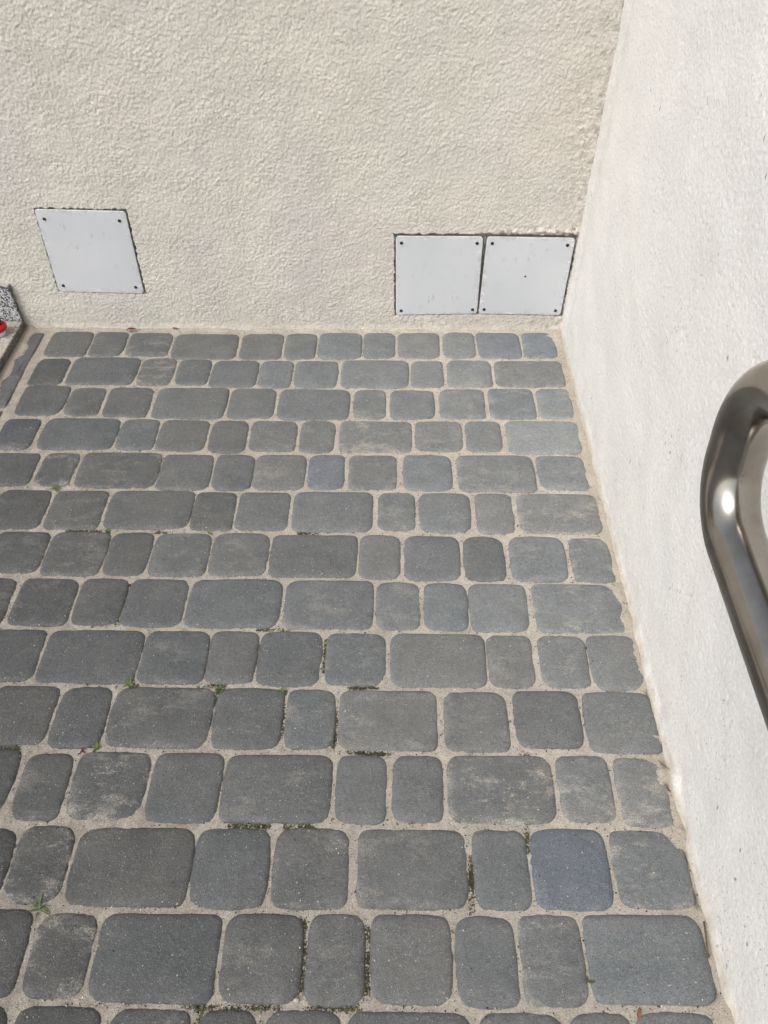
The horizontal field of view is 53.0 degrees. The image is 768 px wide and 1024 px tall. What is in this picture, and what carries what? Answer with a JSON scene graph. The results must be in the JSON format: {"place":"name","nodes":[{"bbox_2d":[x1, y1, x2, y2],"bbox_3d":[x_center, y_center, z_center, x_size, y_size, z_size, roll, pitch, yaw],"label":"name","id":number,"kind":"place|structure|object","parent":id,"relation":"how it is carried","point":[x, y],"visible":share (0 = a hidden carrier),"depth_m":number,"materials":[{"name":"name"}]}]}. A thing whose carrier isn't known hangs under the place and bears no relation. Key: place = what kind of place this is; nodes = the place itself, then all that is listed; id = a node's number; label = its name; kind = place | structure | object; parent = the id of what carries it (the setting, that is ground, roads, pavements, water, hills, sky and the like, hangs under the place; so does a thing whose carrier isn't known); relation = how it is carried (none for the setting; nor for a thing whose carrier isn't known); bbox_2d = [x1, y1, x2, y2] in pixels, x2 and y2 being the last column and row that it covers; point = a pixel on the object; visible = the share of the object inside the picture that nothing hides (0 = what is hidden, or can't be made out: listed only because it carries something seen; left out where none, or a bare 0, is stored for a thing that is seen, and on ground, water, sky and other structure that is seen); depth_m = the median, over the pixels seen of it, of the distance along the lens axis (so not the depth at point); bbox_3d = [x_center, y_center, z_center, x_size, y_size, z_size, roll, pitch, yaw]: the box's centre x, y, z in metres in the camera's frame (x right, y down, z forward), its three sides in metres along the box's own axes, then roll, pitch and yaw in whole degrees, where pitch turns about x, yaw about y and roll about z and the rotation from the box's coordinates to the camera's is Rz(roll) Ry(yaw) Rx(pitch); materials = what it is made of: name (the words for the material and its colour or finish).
{"place":"outdoors","nodes":[
{"label":"outdoors","id":0,"kind":"place"},
{"bbox_2d":[0,319,6,336],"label":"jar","id":1,"kind":"object","parent":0,"point":[3,326],"visible":1,"depth_m":2.01,"materials":[{"name":"red plastic"}]},
{"bbox_2d":[0,325,734,1023],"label":"pavement","id":2,"kind":"structure","parent":0,"point":[110,867],"depth_m":1.34,"materials":[{"name":"grey stone"}]},
{"bbox_2d":[0,320,25,371],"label":"granite slab","id":3,"kind":"structure","parent":2,"relation":"on","point":[9,340],"depth_m":2.03,"materials":[{"name":"grey stone"}]},
{"bbox_2d":[0,284,22,320],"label":"granite skirting","id":4,"kind":"object","parent":3,"relation":"on","point":[9,309],"visible":1,"depth_m":2.04,"materials":[{"name":"grey stone"}]},
{"bbox_2d":[27,894,50,918],"bbox_3d":[-0.496,0.571,1.110,0.032,0.014,0.038,-32,55,-26],"label":"grass tuft","id":5,"kind":"object","parent":2,"relation":"on","point":[41,908],"visible":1,"depth_m":1.11,"materials":[{"name":"green plant"}]},
{"bbox_2d":[48,484,59,491],"bbox_3d":[-0.716,-0.051,1.684,0.037,0.011,0.028,19,50,17],"label":"grass tuft","id":6,"kind":"object","parent":2,"relation":"on","point":[55,487],"visible":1,"depth_m":1.69,"materials":[{"name":"green plant"}]},
{"bbox_2d":[92,741,100,751],"bbox_3d":[-0.480,0.391,1.279,0.016,0.006,0.020,35,56,28],"label":"weed","id":7,"kind":"object","parent":2,"relation":"on","point":[96,746],"visible":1,"depth_m":1.28,"materials":[{"name":"green plant"}]},
{"bbox_2d":[122,676,133,688],"bbox_3d":[-0.452,0.304,1.356,0.019,0.012,0.027,-17,50,-15],"label":"weed","id":8,"kind":"object","parent":2,"relation":"on","point":[129,683],"visible":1,"depth_m":1.36,"materials":[{"name":"green plant"}]},
{"bbox_2d":[214,684,225,693],"bbox_3d":[-0.290,0.309,1.352,0.018,0.007,0.021,12,49,11],"label":"weed","id":9,"kind":"object","parent":2,"relation":"on","point":[220,688],"visible":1,"depth_m":1.35,"materials":[{"name":"green plant"}]},
{"bbox_2d":[4,529,529,1023],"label":"moss","id":10,"kind":"object","parent":2,"relation":"on","point":[300,827],"visible":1,"depth_m":1.10,"materials":[{"name":"green plant"}]},
{"bbox_2d":[0,330,714,1023],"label":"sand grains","id":11,"kind":"object","parent":2,"relation":"on","point":[366,736],"visible":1,"depth_m":1.35},
{"bbox_2d":[1,329,720,1023],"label":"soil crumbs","id":12,"kind":"object","parent":2,"relation":"on","point":[337,701],"visible":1,"depth_m":1.31,"materials":[{"name":"brown soil"}]},
{"bbox_2d":[637,1008,640,1020],"bbox_3d":[0.338,0.665,1.021,0.006,0.003,0.016,14,49,13],"label":"dead leaf","id":13,"kind":"object","parent":2,"relation":"on","point":[639,1014],"visible":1,"depth_m":1.02,"materials":[{"name":"brown plant"}]},
{"bbox_2d":[703,921,709,957],"bbox_3d":[0.451,0.598,1.077,0.008,0.004,0.046,0,47,1],"label":"twig","id":14,"kind":"object","parent":2,"relation":"on","point":[706,939],"visible":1,"depth_m":1.08,"materials":[{"name":"brown wood"}]},
{"label":"ground","id":15,"kind":"structure","parent":0,"visible":0},
{"bbox_2d":[0,0,624,330],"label":"wall","id":16,"kind":"structure","parent":15,"relation":"on","point":[243,165],"depth_m":1.73,"materials":[{"name":"beige paint"}]},
{"bbox_2d":[35,209,143,292],"bbox_3d":[-0.737,-0.651,1.936,0.227,0.227,0.005,0,47,1],"label":"cover plate","id":17,"kind":"object","parent":16,"relation":"attached to","point":[90,251],"visible":1,"depth_m":1.93,"materials":[{"name":"paint"}]},
{"bbox_2d":[396,236,482,314],"bbox_3d":[0.138,-0.601,1.974,0.218,0.224,0.005,0,47,1],"label":"cover plate","id":18,"kind":"object","parent":16,"relation":"attached to","point":[437,274],"visible":1,"depth_m":1.97,"materials":[{"name":"paint"}]},
{"bbox_2d":[479,236,574,314],"bbox_3d":[0.361,-0.600,1.971,0.219,0.221,0.005,0,47,1],"label":"cover plate","id":19,"kind":"object","parent":16,"relation":"attached to","point":[525,275],"visible":1,"depth_m":1.97,"materials":[{"name":"paint"}]},
{"bbox_2d":[560,0,767,1023],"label":"wall","id":20,"kind":"structure","parent":15,"relation":"on","point":[664,329],"depth_m":1.19,"materials":[{"name":"white paint"}]},
{"bbox_2d":[700,360,767,729],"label":"handrail","id":21,"kind":"object","parent":20,"relation":"attached to","point":[735,537],"visible":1,"depth_m":0.57,"materials":[{"name":"silver metal"}]}
]}

